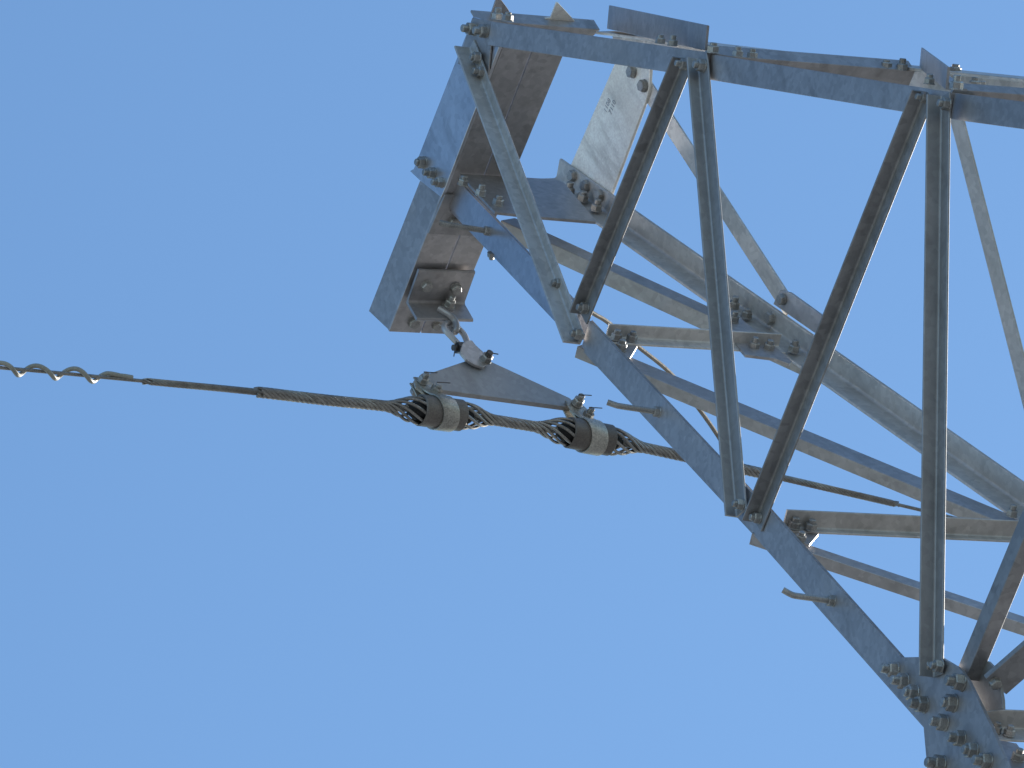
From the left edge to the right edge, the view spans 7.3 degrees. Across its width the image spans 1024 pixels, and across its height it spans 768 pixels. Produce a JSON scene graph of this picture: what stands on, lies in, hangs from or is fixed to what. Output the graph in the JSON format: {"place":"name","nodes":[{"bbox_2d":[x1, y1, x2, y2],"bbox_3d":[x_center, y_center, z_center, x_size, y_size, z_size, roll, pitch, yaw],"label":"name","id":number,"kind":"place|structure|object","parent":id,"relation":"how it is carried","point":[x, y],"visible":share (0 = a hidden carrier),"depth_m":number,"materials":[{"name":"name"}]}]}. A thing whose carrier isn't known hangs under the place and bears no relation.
{"place":"outdoors","nodes":[
{"label":"outdoors","id":0,"kind":"place"},
{"bbox_2d":[0,0,1023,767],"label":"sky","id":1,"kind":"structure","parent":0,"point":[219,192],"materials":[{"name":"blue"}]},
{"bbox_2d":[369,0,1023,767],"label":"lattice tower","id":2,"kind":"structure","parent":0,"point":[471,176],"depth_m":19.62,"materials":[{"name":"metal"}]},
{"bbox_2d":[437,294,459,335],"bbox_3d":[-0.157,-0.173,20.979,0.060,0.118,0.070,-24,-40,0],"label":"anchor shackle","id":3,"kind":"object","parent":2,"relation":"attached to","point":[447,308],"visible":1,"depth_m":20.96,"materials":[{"name":"metal"}]},
{"bbox_2d":[441,320,469,356],"bbox_3d":[-0.144,-0.116,20.925,0.079,0.146,0.028,8,-49,-32],"label":"bow shackle","id":4,"kind":"object","parent":3,"relation":"attached to","point":[456,346],"visible":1,"depth_m":20.92,"materials":[{"name":"metal"}]},
{"bbox_2d":[459,340,497,368],"bbox_3d":[-0.101,-0.082,20.909,0.102,0.136,0.080,-4,-44,-22],"label":"clevis link","id":5,"kind":"object","parent":4,"relation":"hanging from","point":[471,353],"visible":1,"depth_m":20.87,"materials":[{"name":"metal"}]},
{"bbox_2d":[429,362,571,409],"bbox_3d":[-0.060,-0.011,20.863,0.487,0.151,0.015,8,-49,-32],"label":"yoke plate","id":6,"kind":"object","parent":5,"relation":"hanging from","point":[494,382],"visible":1,"depth_m":20.85,"materials":[{"name":"metal"}]},
{"bbox_2d":[407,371,473,431],"bbox_3d":[-0.199,0.041,20.679,0.200,0.185,0.097,8,-49,-32],"label":"suspension clamp","id":7,"kind":"object","parent":6,"relation":"hanging from","point":[445,413],"visible":1,"depth_m":20.63,"materials":[{"name":"grey metal"}]},
{"bbox_2d":[0,366,954,516],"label":"ground wire","id":8,"kind":"object","parent":7,"relation":"hanging from","point":[395,407],"visible":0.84,"depth_m":20.68,"materials":[{"name":"metal"}]},
{"bbox_2d":[0,361,132,383],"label":"spiral damper","id":9,"kind":"object","parent":8,"relation":"on","point":[50,373],"visible":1,"depth_m":20.03,"materials":[{"name":"plastic"}]},
{"bbox_2d":[592,311,717,438],"bbox_3d":[0.400,-0.006,20.756,0.044,0.073,0.904,-32,-41,10],"label":"bonding wire","id":10,"kind":"object","parent":8,"relation":"attached to","point":[663,367],"visible":0.48,"depth_m":20.73,"materials":[{"name":"grey metal"}]},
{"bbox_2d":[556,393,623,455],"bbox_3d":[0.187,0.101,20.914,0.201,0.196,0.097,8,-49,-32],"label":"suspension clamp","id":11,"kind":"object","parent":6,"relation":"hanging from","point":[593,436],"visible":1,"depth_m":20.86,"materials":[{"name":"grey metal"}]}
]}

